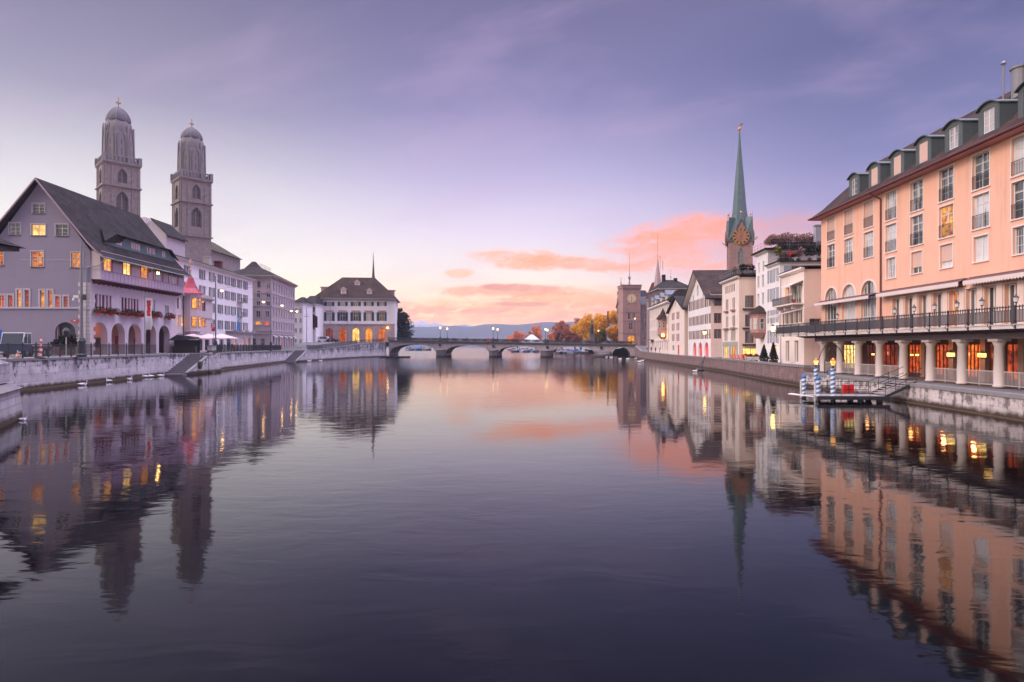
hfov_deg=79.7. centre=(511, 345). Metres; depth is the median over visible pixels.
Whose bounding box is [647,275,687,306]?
attic block
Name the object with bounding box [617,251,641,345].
clock tower
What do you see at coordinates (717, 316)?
window
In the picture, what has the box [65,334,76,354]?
tub plant
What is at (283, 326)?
palace block
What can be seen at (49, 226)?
guild house
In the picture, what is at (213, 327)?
road sign
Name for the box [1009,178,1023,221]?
window
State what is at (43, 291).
window
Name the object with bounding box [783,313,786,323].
window
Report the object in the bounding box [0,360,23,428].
stone pier
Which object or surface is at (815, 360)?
mooring pole
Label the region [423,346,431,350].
moored boat
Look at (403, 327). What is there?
cedar tree
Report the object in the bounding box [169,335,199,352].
cafe shelter
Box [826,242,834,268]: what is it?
window
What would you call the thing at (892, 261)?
window
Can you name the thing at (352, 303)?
window
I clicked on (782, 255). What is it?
penthouse window
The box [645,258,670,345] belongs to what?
red roofed hall
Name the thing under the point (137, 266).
tram wire
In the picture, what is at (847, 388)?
life jacket box
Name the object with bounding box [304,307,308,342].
tram mast
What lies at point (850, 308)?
window
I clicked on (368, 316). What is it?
window
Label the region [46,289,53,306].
window
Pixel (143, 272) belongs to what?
window
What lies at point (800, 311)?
window
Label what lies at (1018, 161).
window
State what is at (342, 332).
arch window
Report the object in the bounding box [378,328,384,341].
arch window
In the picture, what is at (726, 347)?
window
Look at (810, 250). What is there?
roof plant
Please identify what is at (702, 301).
banded house
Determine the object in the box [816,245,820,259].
roof plant
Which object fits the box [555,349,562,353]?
moored boat
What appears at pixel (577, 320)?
chestnut tree
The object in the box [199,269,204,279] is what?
window
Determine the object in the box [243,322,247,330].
window
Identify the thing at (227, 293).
window
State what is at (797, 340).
window
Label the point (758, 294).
window
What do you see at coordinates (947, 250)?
window
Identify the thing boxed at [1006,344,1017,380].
arcade window
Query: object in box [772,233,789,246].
roof plant
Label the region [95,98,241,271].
twin tower church
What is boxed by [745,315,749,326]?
window
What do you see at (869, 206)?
window
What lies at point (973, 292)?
terrace window
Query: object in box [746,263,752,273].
roof plant
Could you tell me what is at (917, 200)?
window
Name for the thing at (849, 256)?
window
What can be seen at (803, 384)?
mooring pole
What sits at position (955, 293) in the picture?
terrace window
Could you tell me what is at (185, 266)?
window
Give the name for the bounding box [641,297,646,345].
arched wing
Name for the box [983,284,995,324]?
terrace window
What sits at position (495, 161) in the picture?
sky
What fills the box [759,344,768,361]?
potted conifer
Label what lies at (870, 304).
window
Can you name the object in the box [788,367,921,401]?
landing stage
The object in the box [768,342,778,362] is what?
potted conifer
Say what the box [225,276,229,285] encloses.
window
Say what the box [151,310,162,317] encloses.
flower box
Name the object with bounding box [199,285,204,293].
window
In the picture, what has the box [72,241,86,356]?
tram mast
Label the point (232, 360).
quay wall
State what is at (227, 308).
window
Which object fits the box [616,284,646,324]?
ornate wing
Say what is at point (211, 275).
window
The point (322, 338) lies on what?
parked van
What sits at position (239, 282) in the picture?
window
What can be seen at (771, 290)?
window
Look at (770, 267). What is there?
roof garden house
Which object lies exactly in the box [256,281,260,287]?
window
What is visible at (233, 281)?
window
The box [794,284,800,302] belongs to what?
window
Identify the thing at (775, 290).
window
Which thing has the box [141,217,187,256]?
stepped gable house
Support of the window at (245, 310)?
in the shuttered house at (232, 300)
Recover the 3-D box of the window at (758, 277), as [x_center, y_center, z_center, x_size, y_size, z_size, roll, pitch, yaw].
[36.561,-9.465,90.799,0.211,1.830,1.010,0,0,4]
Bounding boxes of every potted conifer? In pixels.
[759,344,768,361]
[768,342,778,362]
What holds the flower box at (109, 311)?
attached to the guild house at (49, 226)
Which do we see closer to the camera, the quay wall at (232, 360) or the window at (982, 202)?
the window at (982, 202)
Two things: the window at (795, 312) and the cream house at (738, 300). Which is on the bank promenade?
the cream house at (738, 300)
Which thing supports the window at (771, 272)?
in the roof garden house at (770, 267)
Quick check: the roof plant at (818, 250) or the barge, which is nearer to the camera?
the roof plant at (818, 250)
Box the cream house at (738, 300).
[719,260,755,359]
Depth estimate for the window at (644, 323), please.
238.78 m
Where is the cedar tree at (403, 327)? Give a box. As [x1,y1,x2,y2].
[397,308,414,337]
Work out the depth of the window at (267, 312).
160.39 m
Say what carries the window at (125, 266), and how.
in the guild house at (49, 226)
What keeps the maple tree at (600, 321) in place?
on the bank promenade
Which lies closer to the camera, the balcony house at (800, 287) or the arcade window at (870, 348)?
the arcade window at (870, 348)
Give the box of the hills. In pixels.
[407,322,616,337]
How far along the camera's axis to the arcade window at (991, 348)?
43.51 m
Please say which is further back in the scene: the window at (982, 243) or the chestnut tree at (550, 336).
the chestnut tree at (550, 336)
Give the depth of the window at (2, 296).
79.17 m
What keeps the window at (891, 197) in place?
in the hotel
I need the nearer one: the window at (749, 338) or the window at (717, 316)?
the window at (749, 338)
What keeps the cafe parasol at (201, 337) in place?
on the bank street
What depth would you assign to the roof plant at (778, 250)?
82.75 m
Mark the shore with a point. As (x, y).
(484, 337)
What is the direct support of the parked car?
on the bank street
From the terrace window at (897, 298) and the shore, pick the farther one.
the shore
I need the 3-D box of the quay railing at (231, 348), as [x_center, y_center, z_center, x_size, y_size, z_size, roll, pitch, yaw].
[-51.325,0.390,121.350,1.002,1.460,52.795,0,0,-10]
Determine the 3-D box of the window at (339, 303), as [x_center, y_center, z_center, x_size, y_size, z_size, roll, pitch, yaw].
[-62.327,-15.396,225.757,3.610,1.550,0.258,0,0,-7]
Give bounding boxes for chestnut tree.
[507,330,528,347]
[531,325,541,339]
[548,332,554,339]
[551,320,570,348]
[563,325,585,348]
[574,318,587,349]
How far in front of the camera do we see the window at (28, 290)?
79.13 m
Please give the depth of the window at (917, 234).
52.58 m
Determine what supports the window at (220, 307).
in the shuttered house at (232, 300)
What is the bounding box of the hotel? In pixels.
[768,61,1023,388]
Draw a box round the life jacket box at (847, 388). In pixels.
[842,384,853,393]
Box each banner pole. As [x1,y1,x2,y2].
[144,293,152,354]
[236,310,239,330]
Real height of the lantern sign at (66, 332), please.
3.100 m
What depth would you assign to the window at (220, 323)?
137.59 m
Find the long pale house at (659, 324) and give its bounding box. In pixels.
[647,289,686,353]
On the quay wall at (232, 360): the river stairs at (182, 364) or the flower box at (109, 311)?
the river stairs at (182, 364)
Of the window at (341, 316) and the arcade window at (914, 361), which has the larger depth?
the window at (341, 316)
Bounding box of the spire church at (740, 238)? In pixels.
[722,123,757,269]
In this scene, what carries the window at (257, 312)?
in the palace block at (283, 326)
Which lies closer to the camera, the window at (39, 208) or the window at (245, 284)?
the window at (39, 208)
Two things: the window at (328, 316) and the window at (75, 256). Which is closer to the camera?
the window at (75, 256)
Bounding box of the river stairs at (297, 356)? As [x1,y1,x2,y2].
[284,350,311,361]
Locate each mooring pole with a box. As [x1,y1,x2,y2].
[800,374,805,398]
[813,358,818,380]
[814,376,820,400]
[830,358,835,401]
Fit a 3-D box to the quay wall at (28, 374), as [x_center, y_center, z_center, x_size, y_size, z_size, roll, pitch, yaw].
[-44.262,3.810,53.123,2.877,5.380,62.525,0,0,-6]
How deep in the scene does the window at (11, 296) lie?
79.22 m
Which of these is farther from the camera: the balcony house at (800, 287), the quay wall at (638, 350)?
the quay wall at (638, 350)
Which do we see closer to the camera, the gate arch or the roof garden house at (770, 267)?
the gate arch
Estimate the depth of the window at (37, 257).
79.32 m
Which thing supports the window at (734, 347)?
in the cream house at (738, 300)
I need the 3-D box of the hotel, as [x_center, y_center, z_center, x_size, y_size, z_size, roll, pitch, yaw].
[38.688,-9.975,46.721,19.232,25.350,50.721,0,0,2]
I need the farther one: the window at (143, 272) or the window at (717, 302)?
the window at (717, 302)
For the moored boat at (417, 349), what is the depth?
516.78 m
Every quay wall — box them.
[0,354,166,391]
[200,350,284,372]
[303,342,385,360]
[634,346,643,358]
[641,351,814,385]
[804,372,1023,421]
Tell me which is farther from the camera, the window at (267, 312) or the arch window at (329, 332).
the arch window at (329, 332)
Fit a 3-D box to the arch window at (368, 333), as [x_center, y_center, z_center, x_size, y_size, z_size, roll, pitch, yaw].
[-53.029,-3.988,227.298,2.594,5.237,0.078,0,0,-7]
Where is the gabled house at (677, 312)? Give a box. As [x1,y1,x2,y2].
[666,296,687,354]
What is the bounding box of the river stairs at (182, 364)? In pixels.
[164,352,220,374]
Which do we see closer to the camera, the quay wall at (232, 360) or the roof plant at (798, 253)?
the roof plant at (798, 253)
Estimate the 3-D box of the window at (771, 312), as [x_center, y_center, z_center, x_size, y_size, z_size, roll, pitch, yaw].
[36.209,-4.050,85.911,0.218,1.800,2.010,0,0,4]
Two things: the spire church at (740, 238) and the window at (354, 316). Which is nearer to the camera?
the spire church at (740, 238)
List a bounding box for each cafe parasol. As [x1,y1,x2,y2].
[185,334,211,339]
[201,334,225,338]
[216,334,238,338]
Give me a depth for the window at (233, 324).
144.79 m
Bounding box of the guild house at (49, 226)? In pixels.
[0,177,192,354]
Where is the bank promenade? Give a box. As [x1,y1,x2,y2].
[510,346,1023,393]
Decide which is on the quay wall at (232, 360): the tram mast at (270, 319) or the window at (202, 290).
the tram mast at (270, 319)
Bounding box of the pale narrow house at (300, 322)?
[295,297,313,342]
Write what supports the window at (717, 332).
in the banded house at (702, 301)
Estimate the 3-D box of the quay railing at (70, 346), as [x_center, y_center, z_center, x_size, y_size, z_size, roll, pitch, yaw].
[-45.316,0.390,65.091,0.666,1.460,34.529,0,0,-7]
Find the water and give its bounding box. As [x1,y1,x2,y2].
[0,348,1023,681]
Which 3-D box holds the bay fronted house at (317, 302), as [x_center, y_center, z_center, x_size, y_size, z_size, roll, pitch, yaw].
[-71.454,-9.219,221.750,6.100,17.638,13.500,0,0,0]
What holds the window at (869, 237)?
in the hotel
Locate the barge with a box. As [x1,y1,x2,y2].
[379,356,410,357]
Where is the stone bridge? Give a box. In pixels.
[388,337,636,356]
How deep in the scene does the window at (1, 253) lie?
79.18 m
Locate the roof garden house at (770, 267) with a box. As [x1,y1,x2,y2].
[749,224,820,362]
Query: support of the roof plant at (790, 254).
on the roof garden house at (770, 267)
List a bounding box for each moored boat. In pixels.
[413,347,421,350]
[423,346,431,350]
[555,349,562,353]
[567,350,576,353]
[580,349,590,353]
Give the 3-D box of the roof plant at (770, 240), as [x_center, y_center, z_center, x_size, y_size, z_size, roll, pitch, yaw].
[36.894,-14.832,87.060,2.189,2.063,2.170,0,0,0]
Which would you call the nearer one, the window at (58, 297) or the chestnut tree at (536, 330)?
the window at (58, 297)
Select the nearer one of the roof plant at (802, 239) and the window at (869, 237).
the window at (869, 237)
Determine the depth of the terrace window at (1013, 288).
42.47 m
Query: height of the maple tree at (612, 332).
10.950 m
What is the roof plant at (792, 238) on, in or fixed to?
on the roof garden house at (770, 267)
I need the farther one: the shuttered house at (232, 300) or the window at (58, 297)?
the shuttered house at (232, 300)
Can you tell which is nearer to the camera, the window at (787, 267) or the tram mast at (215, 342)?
the window at (787, 267)
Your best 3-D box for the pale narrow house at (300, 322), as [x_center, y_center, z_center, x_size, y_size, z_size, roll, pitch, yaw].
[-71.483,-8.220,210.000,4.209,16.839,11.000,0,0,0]
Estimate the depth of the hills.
2150.48 m
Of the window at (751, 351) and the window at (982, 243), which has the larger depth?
the window at (751, 351)
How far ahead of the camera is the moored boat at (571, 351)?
295.46 m
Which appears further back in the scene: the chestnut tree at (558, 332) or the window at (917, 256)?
the chestnut tree at (558, 332)
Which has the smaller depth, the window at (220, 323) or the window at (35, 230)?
the window at (35, 230)
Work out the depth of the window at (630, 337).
236.69 m
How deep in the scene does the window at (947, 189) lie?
48.78 m
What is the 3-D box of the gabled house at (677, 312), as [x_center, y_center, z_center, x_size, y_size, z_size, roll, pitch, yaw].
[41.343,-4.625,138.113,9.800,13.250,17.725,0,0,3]
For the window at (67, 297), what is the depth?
79.30 m
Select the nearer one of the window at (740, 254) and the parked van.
the window at (740, 254)
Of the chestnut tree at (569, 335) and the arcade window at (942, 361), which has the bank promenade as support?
the chestnut tree at (569, 335)
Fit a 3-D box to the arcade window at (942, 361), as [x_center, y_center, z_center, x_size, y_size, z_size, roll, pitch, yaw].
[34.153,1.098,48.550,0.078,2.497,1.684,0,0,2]
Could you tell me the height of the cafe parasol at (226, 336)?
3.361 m
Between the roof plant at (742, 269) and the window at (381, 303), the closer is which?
the roof plant at (742, 269)
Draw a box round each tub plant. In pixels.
[50,333,68,354]
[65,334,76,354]
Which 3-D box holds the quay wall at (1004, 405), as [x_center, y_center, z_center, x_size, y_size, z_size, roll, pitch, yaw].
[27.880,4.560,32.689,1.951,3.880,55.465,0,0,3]
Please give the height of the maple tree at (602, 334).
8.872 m
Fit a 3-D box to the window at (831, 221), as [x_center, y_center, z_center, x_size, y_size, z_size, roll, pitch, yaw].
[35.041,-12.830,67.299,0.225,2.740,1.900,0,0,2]
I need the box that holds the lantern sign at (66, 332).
[62,328,69,354]
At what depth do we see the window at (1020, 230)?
41.62 m
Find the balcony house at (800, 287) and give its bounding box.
[772,265,820,364]
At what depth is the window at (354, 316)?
226.35 m
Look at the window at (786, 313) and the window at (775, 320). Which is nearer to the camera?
the window at (786, 313)
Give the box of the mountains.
[408,320,471,326]
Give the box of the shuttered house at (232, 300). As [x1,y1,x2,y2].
[174,254,258,350]
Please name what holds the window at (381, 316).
in the riverside hall
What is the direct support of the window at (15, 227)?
in the guild house at (49, 226)
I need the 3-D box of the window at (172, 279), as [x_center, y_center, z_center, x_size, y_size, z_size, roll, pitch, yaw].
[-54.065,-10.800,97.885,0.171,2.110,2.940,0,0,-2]
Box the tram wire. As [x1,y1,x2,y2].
[83,246,206,279]
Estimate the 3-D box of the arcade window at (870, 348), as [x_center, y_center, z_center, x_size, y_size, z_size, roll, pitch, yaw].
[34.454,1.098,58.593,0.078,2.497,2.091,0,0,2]
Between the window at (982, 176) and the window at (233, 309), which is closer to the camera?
the window at (982, 176)
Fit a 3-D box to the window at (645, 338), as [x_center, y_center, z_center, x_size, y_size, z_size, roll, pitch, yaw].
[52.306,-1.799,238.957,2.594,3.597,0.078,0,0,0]
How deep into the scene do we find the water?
13.36 m
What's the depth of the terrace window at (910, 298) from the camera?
53.75 m
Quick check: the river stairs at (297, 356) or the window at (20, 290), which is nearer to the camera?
the window at (20, 290)
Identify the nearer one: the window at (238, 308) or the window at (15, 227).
the window at (15, 227)
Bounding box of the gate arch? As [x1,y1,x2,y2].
[818,345,844,373]
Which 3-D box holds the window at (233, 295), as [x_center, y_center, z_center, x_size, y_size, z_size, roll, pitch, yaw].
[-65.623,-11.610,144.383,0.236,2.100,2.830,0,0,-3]
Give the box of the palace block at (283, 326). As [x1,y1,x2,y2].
[233,262,297,349]
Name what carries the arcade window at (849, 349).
in the hotel
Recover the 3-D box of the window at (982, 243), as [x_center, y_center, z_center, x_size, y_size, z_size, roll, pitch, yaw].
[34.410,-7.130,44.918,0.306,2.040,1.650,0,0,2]
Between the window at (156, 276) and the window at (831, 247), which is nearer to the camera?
the window at (831, 247)
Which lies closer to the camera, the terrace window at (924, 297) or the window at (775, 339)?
the terrace window at (924, 297)
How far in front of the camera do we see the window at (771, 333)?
86.16 m
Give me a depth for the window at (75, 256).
79.46 m
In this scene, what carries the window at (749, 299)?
in the cream house at (738, 300)
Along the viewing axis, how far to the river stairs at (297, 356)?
152.95 m
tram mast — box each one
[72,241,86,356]
[214,276,217,352]
[269,280,271,350]
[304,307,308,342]
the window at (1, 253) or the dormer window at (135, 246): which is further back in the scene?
the dormer window at (135, 246)
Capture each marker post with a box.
[34,338,42,357]
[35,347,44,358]
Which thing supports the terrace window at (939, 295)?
in the hotel
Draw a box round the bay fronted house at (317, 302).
[307,296,324,341]
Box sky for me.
[0,0,1023,325]
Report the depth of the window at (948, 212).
48.80 m
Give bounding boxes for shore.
[386,335,612,347]
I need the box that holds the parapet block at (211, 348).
[207,345,216,352]
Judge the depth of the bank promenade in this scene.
44.29 m
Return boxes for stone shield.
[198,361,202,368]
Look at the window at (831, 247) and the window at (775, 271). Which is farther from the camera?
the window at (775, 271)
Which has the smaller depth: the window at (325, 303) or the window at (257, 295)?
the window at (257, 295)
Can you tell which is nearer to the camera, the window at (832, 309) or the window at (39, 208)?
the window at (832, 309)
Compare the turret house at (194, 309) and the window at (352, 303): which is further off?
the window at (352, 303)
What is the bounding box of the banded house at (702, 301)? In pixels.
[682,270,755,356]
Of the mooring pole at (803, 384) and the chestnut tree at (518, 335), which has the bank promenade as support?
the chestnut tree at (518, 335)
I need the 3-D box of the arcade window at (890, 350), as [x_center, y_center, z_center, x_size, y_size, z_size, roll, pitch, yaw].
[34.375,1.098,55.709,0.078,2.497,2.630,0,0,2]
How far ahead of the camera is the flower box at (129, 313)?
87.65 m
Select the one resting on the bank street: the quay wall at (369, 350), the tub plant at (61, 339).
the tub plant at (61, 339)
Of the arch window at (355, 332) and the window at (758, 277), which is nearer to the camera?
the window at (758, 277)
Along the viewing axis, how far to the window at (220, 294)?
137.59 m
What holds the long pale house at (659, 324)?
on the bank promenade
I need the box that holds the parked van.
[318,336,328,341]
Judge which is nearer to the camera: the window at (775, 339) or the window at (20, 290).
the window at (20, 290)
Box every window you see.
[0,252,3,265]
[0,294,5,306]
[6,294,13,306]
[8,222,21,235]
[15,288,22,306]
[23,288,30,306]
[30,223,45,235]
[30,250,43,267]
[31,203,45,213]
[38,289,45,306]
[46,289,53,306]
[54,223,68,236]
[54,295,60,306]
[62,295,69,306]
[70,251,83,267]
[103,258,112,271]
[122,262,131,274]
[131,242,140,250]
[140,266,146,277]
[147,247,155,254]
[153,269,161,281]
[169,273,176,284]
[184,265,189,274]
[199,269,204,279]
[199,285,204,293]
[201,317,205,326]
[202,301,205,310]
[209,272,214,281]
[209,287,214,296]
[218,274,222,283]
[218,289,222,298]
[218,304,222,313]
[218,320,222,329]
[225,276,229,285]
[225,290,229,299]
[225,305,229,314]
[225,321,229,329]
[231,278,235,286]
[231,292,235,300]
[231,306,235,315]
[231,321,235,329]
[237,279,241,288]
[237,293,241,301]
[237,307,241,315]
[243,281,247,289]
[243,294,247,302]
[243,308,247,316]
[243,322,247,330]
[255,310,260,316]
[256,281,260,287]
[256,290,260,297]
[265,310,269,317]
[324,302,333,305]
[324,312,334,320]
[326,328,332,341]
[337,312,347,320]
[338,302,347,305]
[339,328,345,341]
[350,312,360,320]
[351,302,360,305]
[352,328,358,341]
[364,302,373,305]
[364,312,373,320]
[365,328,371,341]
[377,302,386,305]
[377,312,386,320]
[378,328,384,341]
[627,334,636,343]
[643,322,646,329]
[643,337,646,345]
[714,299,720,305]
[714,313,720,322]
[714,329,720,338]
[725,346,727,357]
[733,346,735,358]
[737,248,744,263]
[743,348,755,359]
[745,295,753,307]
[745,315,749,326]
[745,331,753,342]
[757,275,759,287]
[757,293,759,305]
[767,270,772,283]
[767,288,772,301]
[767,310,772,323]
[767,330,772,342]
[773,267,778,281]
[773,287,778,300]
[773,310,778,322]
[773,330,778,342]
[780,252,789,259]
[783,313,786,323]
[784,265,802,271]
[785,339,789,361]
[787,312,791,323]
[792,311,796,322]
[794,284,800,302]
[794,339,798,362]
[797,310,801,322]
[799,252,808,259]
[809,319,820,332]
[824,286,837,331]
[826,215,834,242]
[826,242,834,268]
[841,283,856,331]
[843,207,853,236]
[843,236,853,264]
[844,344,854,368]
[860,279,876,330]
[862,198,873,229]
[862,229,873,259]
[866,344,875,370]
[883,344,896,371]
[884,188,896,222]
[884,221,896,253]
[885,255,895,279]
[892,297,899,328]
[904,295,912,328]
[909,176,923,213]
[909,212,923,247]
[909,344,919,373]
[910,249,922,274]
[918,293,926,327]
[932,291,941,326]
[936,344,948,375]
[937,163,954,203]
[937,202,954,239]
[938,241,953,269]
[948,289,958,325]
[965,286,976,325]
[967,344,979,377]
[970,148,990,192]
[970,189,990,231]
[972,232,988,263]
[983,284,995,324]
[989,344,993,378]
[1003,281,1017,323]
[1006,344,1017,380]
[1009,133,1023,178]
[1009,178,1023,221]
[1011,224,1023,256]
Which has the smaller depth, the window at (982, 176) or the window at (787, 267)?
the window at (982, 176)
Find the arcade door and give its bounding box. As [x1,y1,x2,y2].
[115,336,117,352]
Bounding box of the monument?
[589,320,594,342]
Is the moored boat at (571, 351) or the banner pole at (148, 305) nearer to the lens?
the banner pole at (148, 305)
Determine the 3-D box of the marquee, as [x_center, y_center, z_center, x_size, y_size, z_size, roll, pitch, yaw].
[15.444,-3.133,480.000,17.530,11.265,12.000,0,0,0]
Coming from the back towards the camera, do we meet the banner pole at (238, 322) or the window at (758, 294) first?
the banner pole at (238, 322)
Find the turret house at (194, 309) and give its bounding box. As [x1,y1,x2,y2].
[177,259,214,351]
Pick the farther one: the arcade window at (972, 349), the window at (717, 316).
the window at (717, 316)
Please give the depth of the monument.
227.37 m
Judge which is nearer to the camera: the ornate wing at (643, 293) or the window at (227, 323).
the window at (227, 323)
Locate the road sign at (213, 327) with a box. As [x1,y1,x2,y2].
[211,323,214,344]
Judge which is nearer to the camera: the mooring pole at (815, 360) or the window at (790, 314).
the mooring pole at (815, 360)
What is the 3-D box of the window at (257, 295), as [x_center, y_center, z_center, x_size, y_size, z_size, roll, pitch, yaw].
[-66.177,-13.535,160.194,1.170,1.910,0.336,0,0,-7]
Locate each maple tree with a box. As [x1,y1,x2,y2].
[569,310,617,341]
[597,328,608,343]
[606,324,617,341]
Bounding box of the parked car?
[326,338,338,341]
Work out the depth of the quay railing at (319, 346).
186.08 m
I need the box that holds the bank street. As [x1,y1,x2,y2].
[0,342,388,358]
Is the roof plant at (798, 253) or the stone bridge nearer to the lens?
the roof plant at (798, 253)
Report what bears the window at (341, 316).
in the riverside hall
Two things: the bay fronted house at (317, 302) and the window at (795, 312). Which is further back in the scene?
the bay fronted house at (317, 302)
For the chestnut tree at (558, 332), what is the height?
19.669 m
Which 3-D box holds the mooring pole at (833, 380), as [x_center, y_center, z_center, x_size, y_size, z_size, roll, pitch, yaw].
[23.043,3.523,44.019,0.406,5.354,0.406,0,0,22]
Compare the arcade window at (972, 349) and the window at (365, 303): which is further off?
the window at (365, 303)
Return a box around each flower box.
[93,306,120,315]
[120,308,143,317]
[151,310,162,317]
[165,313,175,319]
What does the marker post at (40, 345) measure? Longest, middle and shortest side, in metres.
1.900 x 0.600 x 0.400 m
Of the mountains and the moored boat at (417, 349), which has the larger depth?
the mountains
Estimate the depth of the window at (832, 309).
67.76 m
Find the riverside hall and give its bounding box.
[315,254,399,341]
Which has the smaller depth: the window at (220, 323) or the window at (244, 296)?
the window at (220, 323)
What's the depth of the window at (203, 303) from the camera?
122.20 m
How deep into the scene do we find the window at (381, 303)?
227.51 m
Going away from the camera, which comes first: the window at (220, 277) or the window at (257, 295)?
the window at (220, 277)
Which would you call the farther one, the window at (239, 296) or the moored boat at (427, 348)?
the moored boat at (427, 348)
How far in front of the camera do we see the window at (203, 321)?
122.20 m
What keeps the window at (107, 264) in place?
in the guild house at (49, 226)
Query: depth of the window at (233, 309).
144.79 m
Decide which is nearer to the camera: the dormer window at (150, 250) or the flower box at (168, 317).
the dormer window at (150, 250)
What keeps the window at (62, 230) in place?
in the guild house at (49, 226)
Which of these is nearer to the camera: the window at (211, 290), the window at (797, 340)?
the window at (797, 340)
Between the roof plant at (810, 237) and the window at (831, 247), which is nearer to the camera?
the window at (831, 247)
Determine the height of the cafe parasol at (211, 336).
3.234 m
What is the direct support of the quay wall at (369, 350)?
in the water
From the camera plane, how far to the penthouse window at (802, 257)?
86.42 m
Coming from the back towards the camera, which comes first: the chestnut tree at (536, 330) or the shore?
the shore
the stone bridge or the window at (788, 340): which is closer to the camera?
the window at (788, 340)
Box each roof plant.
[739,264,746,273]
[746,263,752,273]
[764,234,779,245]
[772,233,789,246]
[774,246,782,259]
[778,232,800,242]
[786,251,795,259]
[793,233,811,241]
[793,246,804,259]
[803,232,812,241]
[804,244,816,259]
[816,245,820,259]
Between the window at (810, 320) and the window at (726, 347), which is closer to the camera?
the window at (810, 320)
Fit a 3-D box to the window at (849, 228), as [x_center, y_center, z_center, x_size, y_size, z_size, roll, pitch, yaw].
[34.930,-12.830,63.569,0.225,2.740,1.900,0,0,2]
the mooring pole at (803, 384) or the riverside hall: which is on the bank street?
the riverside hall
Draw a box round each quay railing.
[0,342,155,358]
[214,344,280,352]
[307,338,383,349]
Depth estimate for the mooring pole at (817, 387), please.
44.11 m
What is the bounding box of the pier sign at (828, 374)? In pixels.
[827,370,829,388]
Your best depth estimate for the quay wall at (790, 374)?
81.84 m
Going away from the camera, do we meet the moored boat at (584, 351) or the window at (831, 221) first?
the window at (831, 221)
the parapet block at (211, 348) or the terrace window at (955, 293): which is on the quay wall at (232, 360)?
the parapet block at (211, 348)
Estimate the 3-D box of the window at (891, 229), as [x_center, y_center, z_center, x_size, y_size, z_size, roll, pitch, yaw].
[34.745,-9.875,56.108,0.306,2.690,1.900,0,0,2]
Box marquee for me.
[521,335,542,348]

